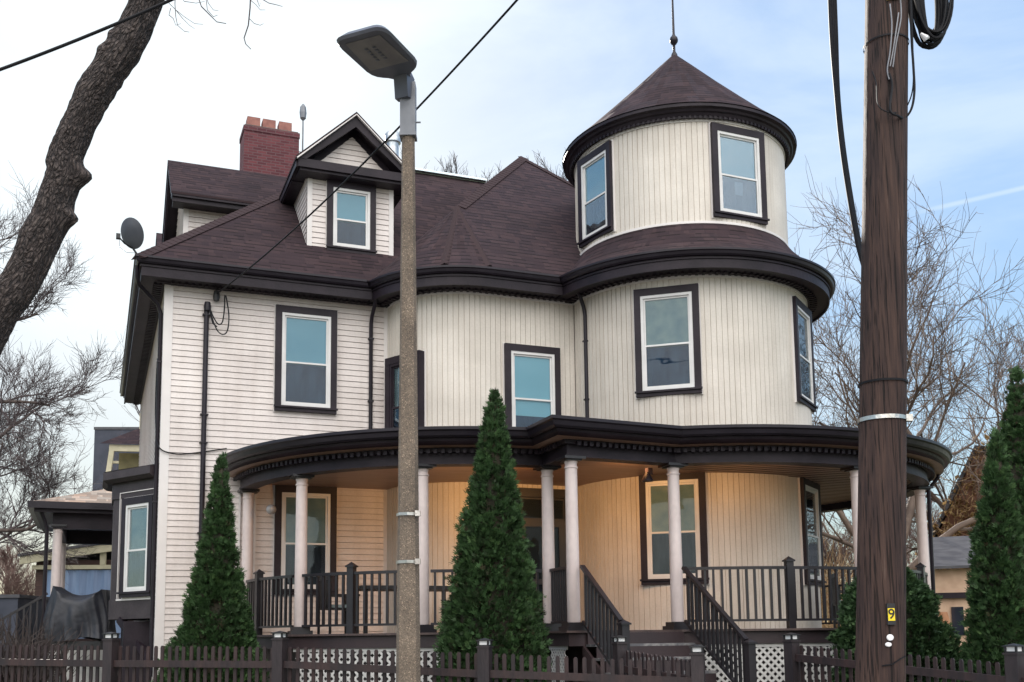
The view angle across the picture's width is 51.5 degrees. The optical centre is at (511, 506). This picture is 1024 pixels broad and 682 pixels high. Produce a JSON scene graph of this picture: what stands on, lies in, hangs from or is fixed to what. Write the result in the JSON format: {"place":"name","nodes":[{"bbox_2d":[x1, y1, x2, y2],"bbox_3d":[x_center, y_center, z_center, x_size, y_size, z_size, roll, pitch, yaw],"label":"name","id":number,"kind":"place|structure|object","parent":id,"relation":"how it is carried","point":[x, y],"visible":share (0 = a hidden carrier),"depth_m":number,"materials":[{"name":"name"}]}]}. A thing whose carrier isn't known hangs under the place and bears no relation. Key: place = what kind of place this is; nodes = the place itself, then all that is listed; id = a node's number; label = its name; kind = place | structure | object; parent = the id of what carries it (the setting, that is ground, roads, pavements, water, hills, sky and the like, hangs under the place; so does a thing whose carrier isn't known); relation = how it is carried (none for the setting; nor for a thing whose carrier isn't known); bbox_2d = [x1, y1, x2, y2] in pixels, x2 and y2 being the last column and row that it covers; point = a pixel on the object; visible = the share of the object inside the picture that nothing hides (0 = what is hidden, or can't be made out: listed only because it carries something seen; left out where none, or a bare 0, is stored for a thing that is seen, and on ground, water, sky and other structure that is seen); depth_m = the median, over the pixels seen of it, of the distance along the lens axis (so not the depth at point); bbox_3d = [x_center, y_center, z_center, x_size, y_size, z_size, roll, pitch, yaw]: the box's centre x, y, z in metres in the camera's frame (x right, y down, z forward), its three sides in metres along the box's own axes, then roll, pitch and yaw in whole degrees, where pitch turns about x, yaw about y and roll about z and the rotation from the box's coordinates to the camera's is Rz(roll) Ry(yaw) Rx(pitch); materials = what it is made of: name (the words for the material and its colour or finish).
{"place":"outdoors","nodes":[
{"label":"outdoors","id":0,"kind":"place"},
{"bbox_2d":[0,594,49,653],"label":"garage","id":1,"kind":"structure","parent":0,"point":[9,603],"depth_m":24.00,"materials":[{"name":"grey stone"}]},
{"bbox_2d":[17,545,120,637],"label":"shed","id":2,"kind":"structure","parent":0,"point":[91,574],"depth_m":31.03,"materials":[{"name":"blue paint"}]},
{"bbox_2d":[0,0,173,70],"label":"overhead cable","id":3,"kind":"object","parent":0,"point":[84,36],"visible":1,"depth_m":8.95,"materials":[{"name":"black rubber"}]},
{"bbox_2d":[93,427,138,490],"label":"tall building","id":4,"kind":"structure","parent":0,"point":[101,449],"depth_m":46.71,"materials":[{"name":"grey stone"}]},
{"bbox_2d":[102,421,139,471],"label":"neighbour house","id":5,"kind":"structure","parent":0,"point":[128,460],"depth_m":36.45,"materials":[{"name":"beige paint"}]},
{"bbox_2d":[0,0,1023,621],"label":"sky","id":6,"kind":"structure","parent":0,"point":[548,71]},
{"bbox_2d":[831,573,841,627],"bbox_3d":[5.861,1.634,18.419,0.535,0.950,0.560,-2,-7,8],"label":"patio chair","id":7,"kind":"object","parent":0,"point":[833,593],"visible":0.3,"depth_m":18.55,"materials":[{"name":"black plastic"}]},
{"label":"ground","id":8,"kind":"structure","parent":0,"visible":0},
{"bbox_2d":[0,532,35,595],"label":"bare tree","id":9,"kind":"object","parent":8,"relation":"on","point":[8,584],"visible":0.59,"depth_m":39.33,"materials":[{"name":"brown plant"}]},
{"bbox_2d":[0,609,92,681],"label":"bare hedge","id":10,"kind":"object","parent":8,"relation":"on","point":[24,641],"visible":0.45,"depth_m":18.16,"materials":[{"name":"brown plant"}]},
{"bbox_2d":[0,162,123,584],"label":"bare tree","id":11,"kind":"object","parent":8,"relation":"on","point":[26,471],"visible":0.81,"depth_m":27.90,"materials":[{"name":"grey plant"}]},
{"bbox_2d":[43,586,115,681],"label":"covered grill","id":12,"kind":"object","parent":8,"relation":"on","point":[73,612],"visible":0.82,"depth_m":20.58,"materials":[{"name":"black fabric"}]},
{"bbox_2d":[99,326,140,488],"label":"bare tree","id":13,"kind":"object","parent":8,"relation":"on","point":[138,411],"visible":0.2,"depth_m":44.81,"materials":[{"name":"brown plant"}]},
{"bbox_2d":[0,0,282,355],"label":"street tree","id":14,"kind":"object","parent":8,"relation":"on","point":[51,220],"visible":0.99,"depth_m":9.35,"materials":[{"name":"brown plant"}]},
{"bbox_2d":[149,451,269,681],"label":"arborvitae","id":15,"kind":"object","parent":8,"relation":"on","point":[217,612],"visible":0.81,"depth_m":15.90,"materials":[{"name":"green plant"}]},
{"bbox_2d":[0,631,705,681],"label":"picket fence","id":16,"kind":"object","parent":8,"relation":"on","point":[111,663],"visible":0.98,"depth_m":13.27,"materials":[{"name":"brown wood"}]},
{"bbox_2d":[337,25,420,681],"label":"street lamp","id":17,"kind":"object","parent":8,"relation":"on","point":[380,51],"visible":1,"depth_m":12.32,"materials":[{"name":"grey concrete"}]},
{"bbox_2d":[400,148,496,177],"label":"bare tree","id":18,"kind":"object","parent":8,"relation":"on","point":[455,169],"visible":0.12,"depth_m":49.62,"materials":[{"name":"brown plant"}]},
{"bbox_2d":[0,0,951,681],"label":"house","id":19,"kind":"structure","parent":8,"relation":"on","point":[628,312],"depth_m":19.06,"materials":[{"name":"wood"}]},
{"bbox_2d":[116,217,143,253],"bbox_3d":[-6.513,-4.625,18.117,0.447,0.616,0.439,2,-8,-21],"label":"satellite dish","id":20,"kind":"object","parent":19,"relation":"attached to","point":[132,233],"visible":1,"depth_m":18.14,"materials":[{"name":"grey metal"}]},
{"bbox_2d":[116,494,152,598],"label":"window","id":21,"kind":"structure","parent":19,"relation":"in","point":[136,512],"depth_m":18.83,"materials":[{"name":"glass"}]},
{"bbox_2d":[266,494,275,513],"bbox_3d":[-4.184,-0.154,18.468,0.180,0.590,0.180,-1,-7,0],"label":"hanging globe","id":22,"kind":"object","parent":19,"relation":"hanging from","point":[270,508],"visible":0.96,"depth_m":18.39,"materials":[{"name":"white glass"}]},
{"bbox_2d":[272,485,336,595],"bbox_3d":[-3.723,0.605,19.156,1.150,1.996,0.165,2,-8,-21],"label":"window","id":23,"kind":"structure","parent":19,"relation":"in","point":[322,501],"depth_m":19.18,"materials":[{"name":"glass"}]},
{"bbox_2d":[273,304,337,415],"bbox_3d":[-3.790,-2.695,19.552,1.170,2.006,0.165,2,-8,-21],"label":"window","id":24,"kind":"structure","parent":19,"relation":"in","point":[305,338],"depth_m":19.55,"materials":[{"name":"glass"}]},
{"bbox_2d":[317,576,359,633],"bbox_3d":[-2.864,1.628,17.517,0.535,0.950,0.560,4,-8,-31],"label":"patio chair","id":25,"kind":"object","parent":19,"relation":"on","point":[326,598],"visible":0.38,"depth_m":17.36,"materials":[{"name":"black plastic"}]},
{"bbox_2d":[325,179,376,255],"bbox_3d":[-3.131,-5.610,20.704,1.000,1.456,0.165,2,-8,-21],"label":"window","id":26,"kind":"structure","parent":19,"relation":"in","point":[350,224],"depth_m":20.70,"materials":[{"name":"glass"}]},
{"bbox_2d":[217,0,517,293],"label":"service cable","id":27,"kind":"object","parent":19,"relation":"attached to","point":[421,103],"visible":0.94,"depth_m":13.96,"materials":[{"name":"black rubber"}]},
{"bbox_2d":[356,585,449,632],"bbox_3d":[-1.733,1.691,17.360,1.700,0.760,0.800,2,-8,-21],"label":"patio table","id":28,"kind":"object","parent":19,"relation":"on","point":[391,588],"visible":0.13,"depth_m":16.90,"materials":[{"name":"black plastic"}]},
{"bbox_2d":[385,350,425,427],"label":"window","id":29,"kind":"structure","parent":19,"relation":"in","point":[392,363],"depth_m":19.62,"materials":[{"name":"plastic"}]},
{"bbox_2d":[503,343,560,426],"bbox_3d":[0.381,-2.032,19.579,1.140,1.936,0.165,2,-8,-21],"label":"window","id":30,"kind":"structure","parent":19,"relation":"in","point":[531,373],"depth_m":19.60,"materials":[{"name":"glass"}]},
{"bbox_2d":[517,487,565,626],"bbox_3d":[0.579,0.967,19.236,1.120,2.600,0.125,2,-8,-21],"label":"front door","id":31,"kind":"structure","parent":19,"relation":"in","point":[531,497],"depth_m":19.31,"materials":[{"name":"paint"}]},
{"bbox_2d":[577,139,615,249],"bbox_3d":[1.638,-5.920,20.247,0.265,1.786,1.100,3,-8,-31],"label":"window","id":32,"kind":"structure","parent":19,"relation":"in","point":[596,170],"depth_m":20.17,"materials":[{"name":"glass"}]},
{"bbox_2d":[633,283,702,398],"bbox_3d":[2.742,-2.899,18.696,1.180,1.986,0.265,-3,-7,16],"label":"window","id":33,"kind":"structure","parent":19,"relation":"in","point":[667,319],"depth_m":18.64,"materials":[{"name":"glass"}]},
{"bbox_2d":[638,472,709,585],"bbox_3d":[2.785,0.381,18.292,1.180,1.956,0.265,-3,-7,16],"label":"window","id":34,"kind":"structure","parent":19,"relation":"in","point":[653,496],"depth_m":18.24,"materials":[{"name":"glass"}]},
{"bbox_2d":[707,122,769,226],"bbox_3d":[4.117,-6.058,19.448,1.180,1.806,0.265,2,-8,-23],"label":"window","id":35,"kind":"structure","parent":19,"relation":"in","point":[738,189],"depth_m":19.38,"materials":[{"name":"glass"}]},
{"bbox_2d":[790,295,817,413],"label":"window","id":36,"kind":"structure","parent":19,"relation":"in","point":[801,315],"depth_m":19.65,"materials":[{"name":"plastic"}]},
{"bbox_2d":[798,477,826,587],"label":"window","id":37,"kind":"structure","parent":19,"relation":"in","point":[811,539],"depth_m":19.24,"materials":[{"name":"glass"}]},
{"bbox_2d":[482,161,501,182],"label":"bare tree","id":38,"kind":"object","parent":8,"relation":"on","point":[491,172],"visible":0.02,"depth_m":53.58,"materials":[{"name":"brown plant"}]},
{"bbox_2d":[432,387,552,681],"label":"arborvitae","id":39,"kind":"object","parent":8,"relation":"on","point":[495,596],"visible":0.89,"depth_m":14.18,"materials":[{"name":"green plant"}]},
{"bbox_2d":[526,149,566,179],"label":"bare tree","id":40,"kind":"object","parent":8,"relation":"on","point":[543,164],"visible":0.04,"depth_m":49.82,"materials":[{"name":"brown plant"}]},
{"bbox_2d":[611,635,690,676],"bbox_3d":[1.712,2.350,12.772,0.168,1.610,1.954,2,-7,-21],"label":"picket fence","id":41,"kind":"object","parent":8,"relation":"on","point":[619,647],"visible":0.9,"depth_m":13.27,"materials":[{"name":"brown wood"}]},
{"bbox_2d":[821,519,853,627],"bbox_3d":[9.205,2.571,29.685,4.419,4.929,5.900,-1,-7,0],"label":"brushwood","id":42,"kind":"object","parent":8,"relation":"on","point":[827,597],"visible":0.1,"depth_m":29.17,"materials":[{"name":"brown plant"}]},
{"bbox_2d":[822,513,853,627],"bbox_3d":[11.182,2.817,36.245,6.445,6.205,4.648,-1,-7,0],"label":"bare tree","id":43,"kind":"object","parent":8,"relation":"on","point":[842,550],"visible":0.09,"depth_m":35.91,"materials":[{"name":"brown plant"}]},
{"bbox_2d":[855,0,915,681],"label":"utility pole","id":44,"kind":"object","parent":8,"relation":"on","point":[880,642],"visible":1,"depth_m":9.08,"materials":[{"name":"brown wood"}]},
{"bbox_2d":[828,0,861,263],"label":"cable bundle","id":45,"kind":"object","parent":44,"relation":"attached to","point":[833,27],"visible":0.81,"depth_m":10.24,"materials":[{"name":"black rubber"}]},
{"bbox_2d":[908,0,953,49],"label":"cable coil","id":46,"kind":"object","parent":44,"relation":"hanging from","point":[933,37],"visible":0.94,"depth_m":9.63,"materials":[{"name":"black plastic"}]},
{"bbox_2d":[825,565,962,681],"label":"round bush","id":47,"kind":"object","parent":8,"relation":"on","point":[930,634],"visible":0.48,"depth_m":14.57,"materials":[{"name":"green plant"}]},
{"bbox_2d":[836,476,954,569],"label":"bare tree","id":48,"kind":"object","parent":8,"relation":"on","point":[935,514],"visible":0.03,"depth_m":40.91,"materials":[{"name":"brown plant"}]},
{"bbox_2d":[782,633,1023,681],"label":"picket fence","id":49,"kind":"object","parent":8,"relation":"on","point":[795,658],"visible":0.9,"depth_m":11.88,"materials":[{"name":"brown wood"}]},
{"bbox_2d":[787,156,1023,569],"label":"bare tree","id":50,"kind":"object","parent":8,"relation":"on","point":[910,505],"visible":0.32,"depth_m":27.29,"materials":[{"name":"brown plant"}]},
{"bbox_2d":[813,284,1023,602],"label":"bare tree","id":51,"kind":"object","parent":8,"relation":"on","point":[935,499],"visible":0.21,"depth_m":31.05,"materials":[{"name":"brown plant"}]},
{"bbox_2d":[939,612,950,623],"bbox_3d":[6.556,2.487,15.503,0.160,1.899,0.516,4,-8,-33],"label":"leaning plank","id":52,"kind":"object","parent":8,"relation":"on","point":[945,616],"visible":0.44,"depth_m":15.78,"materials":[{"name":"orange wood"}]},
{"bbox_2d":[908,430,989,576],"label":"ivy house","id":53,"kind":"structure","parent":8,"relation":"on","point":[958,513],"depth_m":29.73,"materials":[{"name":"brown plant"}]},
{"bbox_2d":[928,536,973,643],"bbox_3d":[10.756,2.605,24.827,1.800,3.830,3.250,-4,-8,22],"label":"cottage","id":54,"kind":"structure","parent":8,"relation":"on","point":[949,553],"depth_m":23.82,"materials":[{"name":"stone"}]},
{"bbox_2d":[951,607,964,634],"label":"window","id":55,"kind":"structure","parent":54,"relation":"in","point":[956,616],"depth_m":23.64,"materials":[{"name":"grey glass"}]},
{"bbox_2d":[957,426,1023,681],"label":"arborvitae","id":56,"kind":"object","parent":8,"relation":"on","point":[993,622],"visible":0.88,"depth_m":13.04,"materials":[{"name":"green plant"}]},
{"bbox_2d":[997,365,1023,563],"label":"arborvitae","id":57,"kind":"object","parent":8,"relation":"on","point":[1012,428],"visible":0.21,"depth_m":14.71,"materials":[{"name":"green plant"}]}
]}

